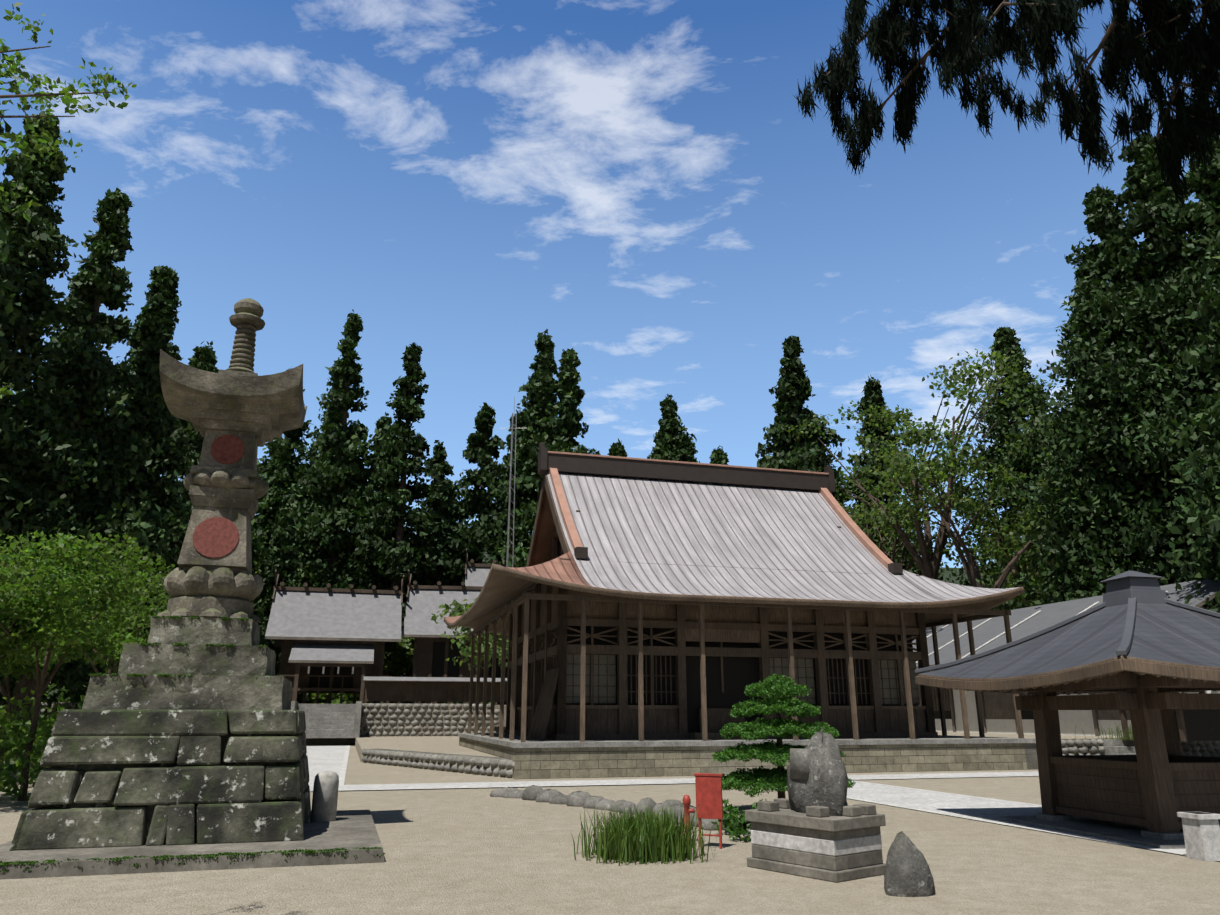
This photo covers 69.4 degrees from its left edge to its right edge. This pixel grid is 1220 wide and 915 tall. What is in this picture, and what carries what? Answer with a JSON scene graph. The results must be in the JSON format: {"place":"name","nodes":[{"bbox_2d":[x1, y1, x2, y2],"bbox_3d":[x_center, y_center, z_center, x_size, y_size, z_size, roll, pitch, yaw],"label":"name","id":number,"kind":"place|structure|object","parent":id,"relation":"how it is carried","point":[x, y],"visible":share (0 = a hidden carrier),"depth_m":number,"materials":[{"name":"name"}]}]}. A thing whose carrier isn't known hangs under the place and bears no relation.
{"place":"outdoors","nodes":[
{"label":"outdoors","id":0,"kind":"place"},
{"bbox_2d":[0,3,136,398],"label":"branch","id":1,"kind":"object","parent":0,"point":[67,99],"depth_m":5.69,"materials":[{"name":"green plant"}]},
{"bbox_2d":[500,396,519,613],"bbox_3d":[-3.674,1.623,32.789,1.000,8.300,0.304,0,-16,1],"label":"antenna mast","id":2,"kind":"object","parent":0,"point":[511,462],"visible":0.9,"depth_m":32.89,"materials":[{"name":"grey metal"}]},
{"bbox_2d":[46,537,1001,704],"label":"hillside","id":3,"kind":"structure","parent":0,"point":[946,575],"depth_m":149.74,"materials":[{"name":"green plant"}]},
{"bbox_2d":[792,0,1219,210],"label":"tree branches","id":4,"kind":"object","parent":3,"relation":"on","point":[886,37],"depth_m":4.48,"materials":[{"name":"green plant"}]},
{"bbox_2d":[946,115,1219,612],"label":"trees","id":5,"kind":"object","parent":3,"relation":"on","point":[1146,299],"depth_m":42.23,"materials":[{"name":"green plant"}]},
{"bbox_2d":[0,0,1217,567],"label":"sky","id":6,"kind":"structure","parent":0,"point":[644,185],"materials":[{"name":"blue"}]},
{"bbox_2d":[0,744,1219,914],"bbox_3d":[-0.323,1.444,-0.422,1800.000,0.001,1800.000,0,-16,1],"label":"ground","id":7,"kind":"structure","parent":0,"point":[464,851],"depth_m":8.63,"materials":[{"name":"beige sand"}]},
{"bbox_2d":[0,523,174,800],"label":"tree","id":8,"kind":"object","parent":7,"relation":"on","point":[109,628],"depth_m":15.98,"materials":[{"name":"green plant"}]},
{"bbox_2d":[0,109,319,747],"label":"trees","id":9,"kind":"object","parent":7,"relation":"on","point":[38,447],"depth_m":39.71,"materials":[{"name":"green plant"}]},
{"bbox_2d":[0,616,384,879],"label":"stone base","id":10,"kind":"object","parent":7,"relation":"on","point":[231,684],"visible":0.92,"depth_m":10.49,"materials":[{"name":"grey stone"}]},
{"bbox_2d":[9,709,310,850],"bbox_3d":[-5.340,3.987,11.245,2.984,1.468,2.982,5,-17,-16],"label":"pedestal","id":11,"kind":"object","parent":10,"relation":"attached to","point":[119,778],"visible":1,"depth_m":9.97,"materials":[{"name":"grey stone"}]},
{"bbox_2d":[0,615,385,872],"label":"moss","id":12,"kind":"object","parent":10,"relation":"on","point":[311,851],"visible":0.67,"depth_m":9.18,"materials":[{"name":"green plant"}]},
{"bbox_2d":[157,298,306,622],"bbox_3d":[-5.346,-0.066,12.429,1.799,4.762,1.799,5,-17,-16],"label":"pagoda","id":13,"kind":"object","parent":10,"relation":"on","point":[238,412],"visible":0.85,"depth_m":11.89,"materials":[{"name":"grey stone"}]},
{"bbox_2d":[0,666,490,800],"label":"shrub leaves","id":14,"kind":"object","parent":7,"relation":"on","point":[14,728],"visible":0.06,"depth_m":17.23,"materials":[{"name":"green plant"}]},
{"bbox_2d":[310,771,338,821],"bbox_3d":[-3.896,4.692,12.047,0.400,0.765,0.394,0,-16,1],"label":"standing stone","id":15,"kind":"object","parent":7,"relation":"on","point":[325,796],"visible":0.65,"depth_m":11.94,"materials":[{"name":"stone"}]},
{"bbox_2d":[362,749,514,777],"bbox_3d":[-5.115,8.885,25.770,0.695,0.437,10.143,12,-20,-35],"label":"edging","id":16,"kind":"object","parent":7,"relation":"on","point":[479,761],"visible":0.69,"depth_m":24.94,"materials":[{"name":"stone"}]},
{"bbox_2d":[251,309,963,703],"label":"trees","id":17,"kind":"object","parent":7,"relation":"on","point":[443,545],"depth_m":67.09,"materials":[{"name":"green plant"}]},
{"bbox_2d":[4,703,1219,777],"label":"terraces","id":18,"kind":"object","parent":7,"relation":"on","point":[439,744],"visible":0.17,"depth_m":38.75,"materials":[{"name":"grey stone"}]},
{"bbox_2d":[0,702,78,723],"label":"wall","id":19,"kind":"structure","parent":18,"relation":"on","point":[68,704],"depth_m":44.26,"materials":[{"name":"stone"}]},
{"bbox_2d":[291,701,361,737],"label":"stairs","id":20,"kind":"structure","parent":18,"relation":"on","point":[333,720],"depth_m":46.07,"materials":[{"name":"grey stone"}]},
{"bbox_2d":[265,570,403,703],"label":"shrine","id":21,"kind":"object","parent":18,"relation":"on","point":[329,640],"visible":0.9,"depth_m":52.15,"materials":[{"name":"grey wood"}]},
{"bbox_2d":[359,703,499,736],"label":"wall","id":22,"kind":"structure","parent":18,"relation":"on","point":[393,718],"depth_m":48.62,"materials":[{"name":"stone"}]},
{"bbox_2d":[363,676,506,704],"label":"wall","id":23,"kind":"structure","parent":18,"relation":"on","point":[448,690],"depth_m":49.68,"materials":[{"name":"brown wood"}]},
{"bbox_2d":[402,570,489,703],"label":"shrine","id":24,"kind":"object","parent":18,"relation":"on","point":[433,651],"visible":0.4,"depth_m":54.90,"materials":[{"name":"grey wood"}]},
{"bbox_2d":[462,549,507,703],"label":"shrine","id":25,"kind":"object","parent":18,"relation":"on","point":[476,574],"visible":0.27,"depth_m":60.31,"materials":[{"name":"grey wood"}]},
{"bbox_2d":[912,577,1219,736],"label":"long building","id":26,"kind":"structure","parent":18,"relation":"on","point":[998,713],"depth_m":37.04,"materials":[{"name":"grey"}]},
{"bbox_2d":[1116,691,1219,740],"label":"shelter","id":27,"kind":"object","parent":18,"relation":"on","point":[1197,725],"visible":0.25,"depth_m":25.40,"materials":[{"name":"wood"}]},
{"bbox_2d":[490,785,750,835],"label":"edging stones","id":28,"kind":"object","parent":7,"relation":"on","point":[580,798],"visible":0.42,"depth_m":14.89,"materials":[{"name":"grey stone"}]},
{"bbox_2d":[683,795,694,841],"bbox_3d":[0.983,4.497,10.998,0.153,0.550,0.110,0,-16,1],"label":"standpipe","id":29,"kind":"object","parent":7,"relation":"on","point":[686,801],"visible":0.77,"depth_m":11.00,"materials":[{"name":"red metal"}]},
{"bbox_2d":[694,773,722,848],"bbox_3d":[1.189,4.219,10.543,0.360,0.831,0.054,-8,-18,25],"label":"red board","id":30,"kind":"object","parent":7,"relation":"on","point":[709,801],"visible":0.92,"depth_m":10.56,"materials":[{"name":"paint"}]},
{"bbox_2d":[458,733,1037,778],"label":"stone platform","id":31,"kind":"structure","parent":7,"relation":"on","point":[545,759],"depth_m":23.32,"materials":[{"name":"beige stone"}]},
{"bbox_2d":[468,558,1023,741],"bbox_3d":[3.333,7.000,30.431,15.100,4.966,12.600,4,-17,-15],"label":"hall timber","id":32,"kind":"object","parent":31,"relation":"on","point":[583,666],"visible":0.85,"depth_m":26.06,"materials":[{"name":"brown wood"}]},
{"bbox_2d":[444,471,1023,634],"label":"hall roof","id":33,"kind":"structure","parent":32,"relation":"on","point":[660,525],"depth_m":27.75,"materials":[{"name":"grey metal"}]},
{"bbox_2d":[306,745,1219,860],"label":"paths","id":34,"kind":"structure","parent":7,"relation":"on","point":[332,758],"depth_m":18.64,"materials":[{"name":"grey concrete"}]},
{"bbox_2d":[1177,812,1219,861],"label":"planter","id":35,"kind":"object","parent":34,"relation":"on","point":[1201,831],"visible":1,"depth_m":9.57,"materials":[{"name":"stone"}]},
{"bbox_2d":[711,673,855,841],"bbox_3d":[2.102,4.431,13.506,2.282,2.288,4.756,-10,-19,32],"label":"topiary","id":36,"kind":"object","parent":7,"relation":"on","point":[762,778],"depth_m":14.10,"materials":[{"name":"green plant"}]},
{"bbox_2d":[745,798,885,882],"bbox_3d":[2.092,3.869,9.008,0.820,0.640,1.160,12,-20,-36],"label":"memorial pedestal","id":37,"kind":"object","parent":7,"relation":"on","point":[817,842],"visible":0.88,"depth_m":8.66,"materials":[{"name":"grey stone"}]},
{"bbox_2d":[787,727,847,815],"bbox_3d":[2.131,3.273,9.117,0.742,0.938,0.417,-12,-20,36],"label":"memorial stone","id":38,"kind":"object","parent":37,"relation":"on","point":[816,773],"visible":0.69,"depth_m":8.98,"materials":[{"name":"grey stone"}]},
{"bbox_2d":[884,831,935,896],"bbox_3d":[2.636,3.614,7.821,0.451,0.563,0.335,0,-16,1],"label":"boulder","id":39,"kind":"object","parent":7,"relation":"on","point":[907,873],"visible":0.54,"depth_m":7.70,"materials":[{"name":"stone"}]},
{"bbox_2d":[915,571,1219,848],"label":"pavilion","id":40,"kind":"structure","parent":7,"relation":"on","point":[1151,788],"depth_m":11.63,"materials":[{"name":"brown wood"}]},
{"bbox_2d":[916,603,1219,680],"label":"pavilion roof","id":41,"kind":"structure","parent":40,"relation":"attached to","point":[1169,634],"depth_m":11.98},
{"bbox_2d":[1035,739,1104,754],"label":"wall","id":42,"kind":"structure","parent":7,"relation":"on","point":[1071,749],"depth_m":26.89,"materials":[{"name":"stone"}]},
{"bbox_2d":[1024,739,1135,768],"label":"stairs","id":43,"kind":"structure","parent":7,"relation":"on","point":[1118,747],"depth_m":26.71,"materials":[{"name":"grey stone"}]},
{"bbox_2d":[1179,741,1219,756],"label":"wall","id":44,"kind":"structure","parent":7,"relation":"on","point":[1193,747],"depth_m":28.01,"materials":[{"name":"stone"}]},
{"bbox_2d":[252,346,1133,703],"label":"tree","id":45,"kind":"object","parent":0,"point":[968,504],"depth_m":50.97,"materials":[{"name":"green plant"}]},
{"bbox_2d":[526,442,902,573],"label":"roof ridge","id":46,"kind":"structure","parent":0,"point":[553,463],"depth_m":31.34,"materials":[{"name":"brown wood"}]},
{"bbox_2d":[571,724,1133,865],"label":"grass","id":47,"kind":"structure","parent":0,"point":[646,838],"depth_m":9.57,"materials":[{"name":"green plant"}]}
]}

